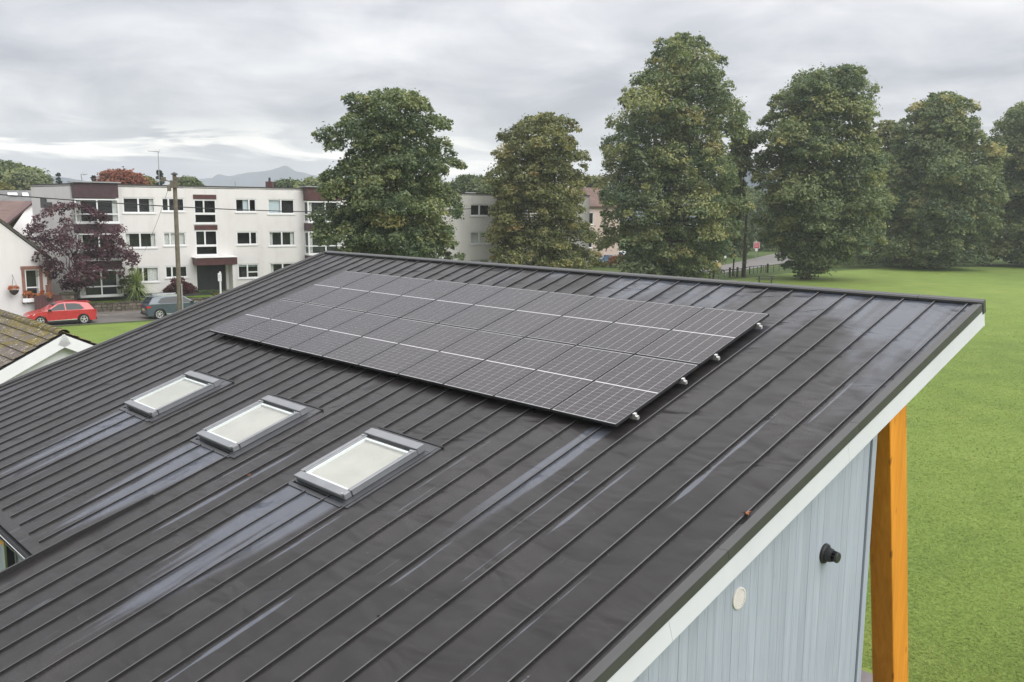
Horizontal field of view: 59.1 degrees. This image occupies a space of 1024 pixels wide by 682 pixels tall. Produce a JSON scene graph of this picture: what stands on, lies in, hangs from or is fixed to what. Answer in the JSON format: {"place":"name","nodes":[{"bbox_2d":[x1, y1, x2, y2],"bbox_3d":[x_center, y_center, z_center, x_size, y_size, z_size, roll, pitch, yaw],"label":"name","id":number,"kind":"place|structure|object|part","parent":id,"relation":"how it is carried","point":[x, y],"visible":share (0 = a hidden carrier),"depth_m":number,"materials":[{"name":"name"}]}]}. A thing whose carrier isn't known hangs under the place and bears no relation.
{"place":"outdoors","nodes":[
{"label":"outdoors","id":0,"kind":"place"},
{"bbox_2d":[0,190,31,200],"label":"grey roofed house","id":1,"kind":"structure","parent":0,"point":[15,192],"depth_m":93.96,"materials":[{"name":"stone"}]},
{"bbox_2d":[51,176,81,183],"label":"hill","id":2,"kind":"structure","parent":0,"point":[64,180],"depth_m":1063.93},
{"bbox_2d":[97,310,140,314],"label":"pavement","id":3,"kind":"structure","parent":0,"point":[118,312],"depth_m":63.36,"materials":[{"name":"grey concrete"}]},
{"bbox_2d":[168,166,376,207],"bbox_3d":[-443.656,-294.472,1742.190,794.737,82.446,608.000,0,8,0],"label":"mountain","id":4,"kind":"structure","parent":0,"point":[253,179],"depth_m":1675.04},
{"bbox_2d":[88,273,710,302],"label":"garden lawn","id":5,"kind":"structure","parent":0,"point":[201,296],"depth_m":67.15,"materials":[{"name":"green plant"}]},
{"bbox_2d":[21,201,141,299],"bbox_3d":[-30.610,-5.749,63.461,8.393,8.137,7.330,0,8,0],"label":"purple plum tree","id":6,"kind":"object","parent":5,"relation":"on","point":[76,281],"visible":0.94,"depth_m":62.10,"materials":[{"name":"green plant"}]},
{"bbox_2d":[117,267,144,298],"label":"green shrub","id":7,"kind":"object","parent":5,"relation":"on","point":[123,283],"visible":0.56,"depth_m":66.29,"materials":[{"name":"green plant"}]},
{"bbox_2d":[118,266,157,300],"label":"cordyline","id":8,"kind":"object","parent":5,"relation":"on","point":[135,278],"visible":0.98,"depth_m":65.55,"materials":[{"name":"green plant"}]},
{"bbox_2d":[162,277,197,295],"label":"acer shrub","id":9,"kind":"object","parent":5,"relation":"on","point":[188,287],"visible":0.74,"depth_m":67.73,"materials":[{"name":"purple plant"}]},
{"bbox_2d":[30,178,346,300],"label":"apartment block","id":10,"kind":"structure","parent":5,"relation":"on","point":[235,248],"depth_m":69.64,"materials":[{"name":"paint"}]},
{"bbox_2d":[40,198,45,207],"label":"slot window","id":11,"kind":"structure","parent":10,"relation":"in","point":[42,201],"depth_m":67.35,"materials":[{"name":"glass"}]},
{"bbox_2d":[46,202,51,211],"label":"slot window","id":12,"kind":"structure","parent":10,"relation":"in","point":[47,203],"depth_m":66.70,"materials":[{"name":"glass"}]},
{"bbox_2d":[72,199,119,222],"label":"window","id":13,"kind":"structure","parent":10,"relation":"in","point":[110,209],"depth_m":65.35,"materials":[{"name":"white plastic"}]},
{"bbox_2d":[74,233,121,259],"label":"window","id":14,"kind":"structure","parent":10,"relation":"in","point":[83,236],"depth_m":65.37,"materials":[{"name":"white plastic"}]},
{"bbox_2d":[78,269,123,296],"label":"window","id":15,"kind":"structure","parent":10,"relation":"in","point":[107,286],"depth_m":66.21,"materials":[{"name":"white plastic"}]},
{"bbox_2d":[122,197,155,213],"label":"window","id":16,"kind":"structure","parent":10,"relation":"in","point":[127,208],"depth_m":67.57,"materials":[{"name":"glass"}]},
{"bbox_2d":[124,232,157,248],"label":"window","id":17,"kind":"structure","parent":10,"relation":"in","point":[139,240],"depth_m":67.98,"materials":[{"name":"white plastic"}]},
{"bbox_2d":[136,266,160,282],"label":"window","id":18,"kind":"structure","parent":10,"relation":"in","point":[153,272],"depth_m":68.46,"materials":[{"name":"white plastic"}]},
{"bbox_2d":[151,150,159,184],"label":"aerial","id":19,"kind":"object","parent":10,"relation":"on","point":[158,164],"visible":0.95,"depth_m":69.75,"materials":[{"name":"metal"}]},
{"bbox_2d":[161,198,185,212],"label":"window","id":20,"kind":"structure","parent":10,"relation":"in","point":[168,201],"depth_m":68.93,"materials":[{"name":"white plastic"}]},
{"bbox_2d":[163,232,186,246],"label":"window","id":21,"kind":"structure","parent":10,"relation":"in","point":[168,237],"depth_m":68.94,"materials":[{"name":"white plastic"}]},
{"bbox_2d":[165,266,188,278],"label":"window","id":22,"kind":"structure","parent":10,"relation":"in","point":[170,271],"depth_m":69.66,"materials":[{"name":"white plastic"}]},
{"bbox_2d":[194,199,215,213],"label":"window","id":23,"kind":"structure","parent":10,"relation":"in","point":[197,203],"depth_m":70.38,"materials":[{"name":"glass"}]},
{"bbox_2d":[194,214,217,224],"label":"window","id":24,"kind":"structure","parent":10,"relation":"in","point":[198,218],"depth_m":70.45,"materials":[{"name":"white plastic"}]},
{"bbox_2d":[195,230,217,245],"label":"window","id":25,"kind":"structure","parent":10,"relation":"in","point":[202,237],"depth_m":70.69,"materials":[{"name":"white plastic"}]},
{"bbox_2d":[195,245,218,256],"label":"window","id":26,"kind":"structure","parent":10,"relation":"in","point":[200,250],"depth_m":70.83,"materials":[{"name":"white plastic"}]},
{"bbox_2d":[197,265,225,289],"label":"entrance door","id":27,"kind":"structure","parent":10,"relation":"in","point":[207,275],"depth_m":70.96,"materials":[{"name":"grey"}]},
{"bbox_2d":[235,199,256,212],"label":"window","id":28,"kind":"structure","parent":10,"relation":"in","point":[248,204],"depth_m":71.98,"materials":[{"name":"white plastic"}]},
{"bbox_2d":[236,231,258,245],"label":"window","id":29,"kind":"structure","parent":10,"relation":"in","point":[243,238],"depth_m":72.54,"materials":[{"name":"white plastic"}]},
{"bbox_2d":[238,264,258,279],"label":"window","id":30,"kind":"structure","parent":10,"relation":"in","point":[245,271],"depth_m":72.91,"materials":[{"name":"white plastic"}]},
{"bbox_2d":[267,199,295,214],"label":"window","id":31,"kind":"structure","parent":10,"relation":"in","point":[278,205],"depth_m":73.45,"materials":[{"name":"white plastic"}]},
{"bbox_2d":[268,231,295,246],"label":"window","id":32,"kind":"structure","parent":10,"relation":"in","point":[276,238],"depth_m":74.28,"materials":[{"name":"white plastic"}]},
{"bbox_2d":[270,262,295,272],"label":"window","id":33,"kind":"structure","parent":10,"relation":"in","point":[273,266],"depth_m":74.42,"materials":[{"name":"white plastic"}]},
{"bbox_2d":[304,201,341,221],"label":"window","id":34,"kind":"structure","parent":10,"relation":"in","point":[307,204],"depth_m":74.75,"materials":[{"name":"white plastic"}]},
{"bbox_2d":[304,231,342,253],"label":"window","id":35,"kind":"structure","parent":10,"relation":"in","point":[311,247],"depth_m":75.19,"materials":[{"name":"white plastic"}]},
{"bbox_2d":[192,289,226,295],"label":"hedge","id":36,"kind":"object","parent":5,"relation":"on","point":[208,292],"visible":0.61,"depth_m":69.00,"materials":[{"name":"green plant"}]},
{"bbox_2d":[218,272,221,292],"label":"sale board","id":37,"kind":"object","parent":5,"relation":"on","point":[219,277],"visible":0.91,"depth_m":65.99,"materials":[{"name":"white paint"}]},
{"bbox_2d":[591,31,756,277],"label":"lime tree","id":38,"kind":"object","parent":5,"relation":"on","point":[656,167],"visible":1,"depth_m":87.82,"materials":[{"name":"green plant"}]},
{"bbox_2d":[49,252,792,325],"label":"road","id":39,"kind":"structure","parent":0,"point":[770,259],"depth_m":109.31,"materials":[{"name":"grey asphalt"}]},
{"bbox_2d":[23,300,96,323],"bbox_3d":[-28.959,-1.830,57.851,4.071,1.450,2.030,-5,10,-35],"label":"parked car","id":40,"kind":"object","parent":39,"relation":"on","point":[71,311],"visible":0.82,"depth_m":57.38,"materials":[{"name":"red paint"}]},
{"bbox_3d":[-28.749,-2.137,56.994,0.960,0.410,0.167,-5,10,-35],"label":"side window","id":41,"kind":"part","parent":40,"relation":"part of","materials":[{"name":"grey glass"}]},
{"bbox_3d":[-27.882,-2.219,57.598,1.080,0.410,0.167,-5,10,-35],"label":"side window","id":42,"kind":"part","parent":40,"relation":"part of","materials":[{"name":"grey glass"}]},
{"bbox_2d":[97,312,140,316],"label":"kerb","id":43,"kind":"structure","parent":39,"relation":"on","point":[119,314],"depth_m":62.52,"materials":[{"name":"concrete"}]},
{"bbox_2d":[140,293,197,318],"bbox_3d":[-23.034,-2.465,61.935,4.311,1.605,2.100,-5,10,-35],"label":"parked car","id":44,"kind":"object","parent":39,"relation":"on","point":[159,305],"visible":0.59,"depth_m":60.72,"materials":[{"name":"grey paint"}]},
{"bbox_3d":[-23.194,-2.758,60.778,1.320,0.420,0.174,-5,10,-35],"label":"side window","id":45,"kind":"part","parent":44,"relation":"part of","materials":[{"name":"grey glass"}]},
{"bbox_2d":[0,0,1023,191],"label":"sky","id":46,"kind":"structure","parent":0,"point":[90,87],"materials":[{"name":"grey"}]},
{"bbox_2d":[56,224,1023,326],"bbox_3d":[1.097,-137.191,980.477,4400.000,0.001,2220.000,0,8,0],"label":"ground","id":47,"kind":"structure","parent":0,"point":[856,266],"depth_m":123.32,"materials":[{"name":"green plant"}]},
{"bbox_2d":[0,180,15,189],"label":"background tree","id":48,"kind":"object","parent":47,"relation":"on","point":[4,185],"visible":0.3,"depth_m":123.21,"materials":[{"name":"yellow plant"}]},
{"bbox_2d":[0,201,34,241],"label":"brown roofed house","id":49,"kind":"structure","parent":47,"relation":"on","point":[16,215],"depth_m":74.96,"materials":[{"name":"paint"}]},
{"bbox_2d":[0,219,51,315],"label":"cottage","id":50,"kind":"structure","parent":47,"relation":"on","point":[16,255],"depth_m":60.92,"materials":[{"name":"white paint"}]},
{"bbox_2d":[7,275,18,294],"bbox_3d":[-33.383,-3.744,60.413,0.628,1.346,0.716,3,9,14],"label":"hanging basket","id":51,"kind":"object","parent":50,"relation":"hanging from","point":[12,291],"visible":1,"depth_m":60.36,"materials":[{"name":"orange plant"}]},
{"bbox_2d":[25,269,39,297],"bbox_3d":[-32.864,-3.869,61.825,0.868,2.126,0.690,-5,10,-35],"label":"window","id":52,"kind":"structure","parent":50,"relation":"in","point":[32,282],"depth_m":61.96,"materials":[{"name":"white plastic"}]},
{"bbox_2d":[22,290,44,303],"bbox_3d":[-32.508,-3.015,61.420,1.437,0.922,0.545,-5,10,-35],"label":"window box","id":53,"kind":"object","parent":50,"relation":"attached to","point":[26,300],"visible":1,"depth_m":61.19,"materials":[{"name":"white paint"}]},
{"bbox_2d":[45,283,54,301],"bbox_3d":[-31.622,-3.290,61.691,0.734,1.346,0.640,2,9,9],"label":"hanging basket","id":54,"kind":"object","parent":50,"relation":"hanging from","point":[50,294],"visible":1,"depth_m":61.61,"materials":[{"name":"orange plant"}]},
{"bbox_2d":[1,165,53,189],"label":"background tree","id":55,"kind":"object","parent":47,"relation":"on","point":[22,178],"visible":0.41,"depth_m":138.27,"materials":[{"name":"green plant"}]},
{"bbox_2d":[0,159,54,184],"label":"background tree","id":56,"kind":"object","parent":47,"relation":"on","point":[10,164],"visible":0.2,"depth_m":146.07,"materials":[{"name":"green plant"}]},
{"bbox_2d":[55,173,61,183],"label":"conifer","id":57,"kind":"object","parent":47,"relation":"on","point":[58,178],"visible":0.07,"depth_m":162.33,"materials":[{"name":"green plant"}]},
{"bbox_2d":[59,292,78,299],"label":"gate pier","id":58,"kind":"structure","parent":47,"relation":"on","point":[69,295],"depth_m":62.12,"materials":[{"name":"stone"}]},
{"bbox_2d":[34,294,61,309],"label":"garden gate","id":59,"kind":"structure","parent":58,"relation":"attached to","point":[44,302],"depth_m":61.44,"materials":[{"name":"brown wood"}]},
{"bbox_2d":[93,166,151,184],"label":"background tree","id":60,"kind":"object","parent":47,"relation":"on","point":[125,176],"visible":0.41,"depth_m":112.70,"materials":[{"name":"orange plant"}]},
{"bbox_2d":[138,175,158,184],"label":"background tree","id":61,"kind":"object","parent":47,"relation":"on","point":[152,180],"visible":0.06,"depth_m":125.67,"materials":[{"name":"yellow plant"}]},
{"bbox_2d":[89,297,210,311],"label":"garden wall","id":62,"kind":"structure","parent":47,"relation":"on","point":[116,306],"depth_m":64.27,"materials":[{"name":"stone"}]},
{"bbox_2d":[155,169,164,184],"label":"conifer","id":63,"kind":"object","parent":47,"relation":"on","point":[161,174],"visible":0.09,"depth_m":118.02,"materials":[{"name":"green plant"}]},
{"bbox_2d":[178,175,205,185],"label":"background tree","id":64,"kind":"object","parent":47,"relation":"on","point":[189,180],"visible":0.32,"depth_m":125.09,"materials":[{"name":"green plant"}]},
{"bbox_2d":[274,177,302,187],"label":"background tree","id":65,"kind":"object","parent":47,"relation":"on","point":[288,183],"visible":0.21,"depth_m":136.06,"materials":[{"name":"green plant"}]},
{"bbox_2d":[293,176,321,187],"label":"background tree","id":66,"kind":"object","parent":47,"relation":"on","point":[310,181],"visible":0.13,"depth_m":128.32,"materials":[{"name":"green plant"}]},
{"bbox_2d":[448,174,494,193],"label":"background tree","id":67,"kind":"object","parent":47,"relation":"on","point":[468,183],"visible":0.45,"depth_m":135.90,"materials":[{"name":"green plant"}]},
{"bbox_2d":[383,192,589,264],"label":"apartment block","id":68,"kind":"structure","parent":47,"relation":"on","point":[471,227],"depth_m":84.48,"materials":[{"name":"paint"}]},
{"bbox_2d":[470,259,488,261],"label":"window","id":69,"kind":"structure","parent":68,"relation":"in","point":[477,260],"depth_m":85.26,"materials":[{"name":"white plastic"}]},
{"bbox_2d":[470,232,489,244],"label":"window","id":70,"kind":"structure","parent":68,"relation":"in","point":[475,237],"depth_m":84.77,"materials":[{"name":"white plastic"}]},
{"bbox_2d":[470,204,490,216],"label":"window","id":71,"kind":"structure","parent":68,"relation":"in","point":[479,210],"depth_m":84.89,"materials":[{"name":"glass"}]},
{"bbox_2d":[480,111,602,269],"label":"lime tree","id":72,"kind":"object","parent":47,"relation":"on","point":[543,190],"visible":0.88,"depth_m":78.67,"materials":[{"name":"green plant"}]},
{"bbox_2d":[573,187,619,254],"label":"pink house","id":73,"kind":"structure","parent":47,"relation":"on","point":[595,209],"depth_m":118.20,"materials":[{"name":"brown paint"}]},
{"bbox_2d":[589,212,593,224],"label":"window","id":74,"kind":"structure","parent":73,"relation":"in","point":[591,214],"depth_m":117.60,"materials":[{"name":"white plastic"}]},
{"bbox_2d":[585,175,609,188],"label":"background tree","id":75,"kind":"object","parent":47,"relation":"on","point":[589,185],"visible":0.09,"depth_m":156.35,"materials":[{"name":"green plant"}]},
{"bbox_2d":[590,262,612,266],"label":"garden hedge","id":76,"kind":"object","parent":47,"relation":"on","point":[604,264],"visible":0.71,"depth_m":116.96,"materials":[{"name":"green plant"}]},
{"bbox_2d":[592,255,611,262],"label":"parked car","id":77,"kind":"object","parent":47,"relation":"on","point":[605,258],"visible":0.34,"depth_m":125.81,"materials":[{"name":"blue paint"}]},
{"bbox_2d":[608,254,623,266],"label":"garden hedge","id":78,"kind":"object","parent":47,"relation":"on","point":[610,259],"visible":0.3,"depth_m":116.57,"materials":[{"name":"orange plant"}]},
{"bbox_2d":[680,235,768,256],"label":"road hedge","id":79,"kind":"object","parent":47,"relation":"on","point":[717,244],"visible":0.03,"depth_m":162.09,"materials":[{"name":"green plant"}]},
{"bbox_2d":[706,179,759,256],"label":"roadside tree","id":80,"kind":"object","parent":47,"relation":"on","point":[750,240],"visible":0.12,"depth_m":146.94,"materials":[{"name":"green plant"}]},
{"bbox_2d":[726,130,757,275],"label":"roadside tree","id":81,"kind":"object","parent":47,"relation":"on","point":[743,159],"visible":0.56,"depth_m":101.55,"materials":[{"name":"green plant"}]},
{"bbox_2d":[741,215,746,276],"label":"roadside pole","id":82,"kind":"object","parent":47,"relation":"on","point":[744,262],"visible":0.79,"depth_m":102.15,"materials":[{"name":"paint"}]},
{"bbox_2d":[703,264,790,278],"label":"roadside fence","id":83,"kind":"object","parent":47,"relation":"on","point":[757,268],"visible":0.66,"depth_m":103.96,"materials":[{"name":"paint"}]},
{"bbox_2d":[744,185,766,233],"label":"background tree","id":84,"kind":"object","parent":47,"relation":"on","point":[752,190],"visible":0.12,"depth_m":195.48,"materials":[{"name":"green plant"}]},
{"bbox_2d":[754,240,759,258],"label":"road sign","id":85,"kind":"object","parent":47,"relation":"on","point":[756,245],"visible":0.84,"depth_m":139.56,"materials":[{"name":"metal"}]},
{"bbox_2d":[702,189,1010,251],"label":"woodland","id":86,"kind":"object","parent":47,"relation":"on","point":[763,209],"visible":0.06,"depth_m":171.69,"materials":[{"name":"green plant"}]},
{"bbox_2d":[861,120,906,262],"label":"lime tree","id":87,"kind":"object","parent":47,"relation":"on","point":[886,128],"visible":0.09,"depth_m":129.95,"materials":[{"name":"green plant"}]},
{"bbox_2d":[795,246,1020,266],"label":"undergrowth","id":88,"kind":"object","parent":47,"relation":"on","point":[862,258],"visible":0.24,"depth_m":122.72,"materials":[{"name":"green plant"}]},
{"bbox_2d":[59,267,1023,681],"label":"field","id":89,"kind":"structure","parent":0,"point":[999,287],"depth_m":27.67,"materials":[{"name":"green plant"}]},
{"bbox_2d":[0,309,96,383],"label":"bungalow","id":90,"kind":"object","parent":89,"relation":"on","point":[27,345],"visible":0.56,"depth_m":24.25,"materials":[{"name":"tile"}]},
{"bbox_2d":[161,172,182,310],"bbox_3d":[-19.400,-4.752,51.855,1.050,9.736,0.456,0,8,0],"label":"telegraph pole","id":91,"kind":"object","parent":89,"relation":"on","point":[174,183],"visible":0.91,"depth_m":51.62,"materials":[{"name":"brown wood"}]},
{"bbox_2d":[0,194,472,211],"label":"overhead cable","id":92,"kind":"object","parent":91,"relation":"attached to","point":[156,205],"visible":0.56,"depth_m":52.64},
{"bbox_2d":[306,87,467,260],"bbox_3d":[-8.283,-9.096,61.360,10.693,15.726,11.124,0,8,0],"label":"lime tree","id":93,"kind":"object","parent":89,"relation":"on","point":[381,165],"visible":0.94,"depth_m":58.80,"materials":[{"name":"green plant"}]},
{"bbox_2d":[0,251,985,681],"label":"hall","id":94,"kind":"structure","parent":89,"relation":"on","point":[150,531],"depth_m":10.13,"materials":[{"name":"metal"}]},
{"bbox_2d":[209,271,768,426],"bbox_3d":[-1.233,-0.279,15.303,3.246,1.091,10.715,-7,11,-43],"label":"solar array","id":95,"kind":"object","parent":94,"relation":"on","point":[614,362],"visible":1,"depth_m":13.84,"materials":[{"name":"glass"}]},
{"bbox_2d":[756,276,774,282],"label":"picnic table","id":96,"kind":"object","parent":89,"relation":"on","point":[759,279],"visible":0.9,"depth_m":93.59,"materials":[{"name":"brown wood"}]},
{"bbox_2d":[748,62,900,279],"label":"lime tree","id":97,"kind":"object","parent":89,"relation":"on","point":[813,191],"visible":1,"depth_m":95.11,"materials":[{"name":"green plant"}]},
{"bbox_2d":[861,670,872,681],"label":"patio","id":98,"kind":"structure","parent":89,"relation":"on","point":[866,676],"depth_m":14.82,"materials":[{"name":"grey concrete"}]},
{"bbox_2d":[865,91,1010,268],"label":"lime tree","id":99,"kind":"object","parent":89,"relation":"on","point":[934,156],"visible":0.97,"depth_m":114.43,"materials":[{"name":"green plant"}]},
{"bbox_2d":[975,101,1023,264],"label":"lime tree","id":100,"kind":"object","parent":89,"relation":"on","point":[1010,126],"visible":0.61,"depth_m":123.45,"materials":[{"name":"green plant"}]},
{"bbox_2d":[620,160,1004,224],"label":"wooded hill","id":101,"kind":"structure","parent":0,"point":[747,179],"depth_m":565.11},
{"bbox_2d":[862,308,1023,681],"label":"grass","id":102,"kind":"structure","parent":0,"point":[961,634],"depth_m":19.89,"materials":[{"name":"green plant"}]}
]}

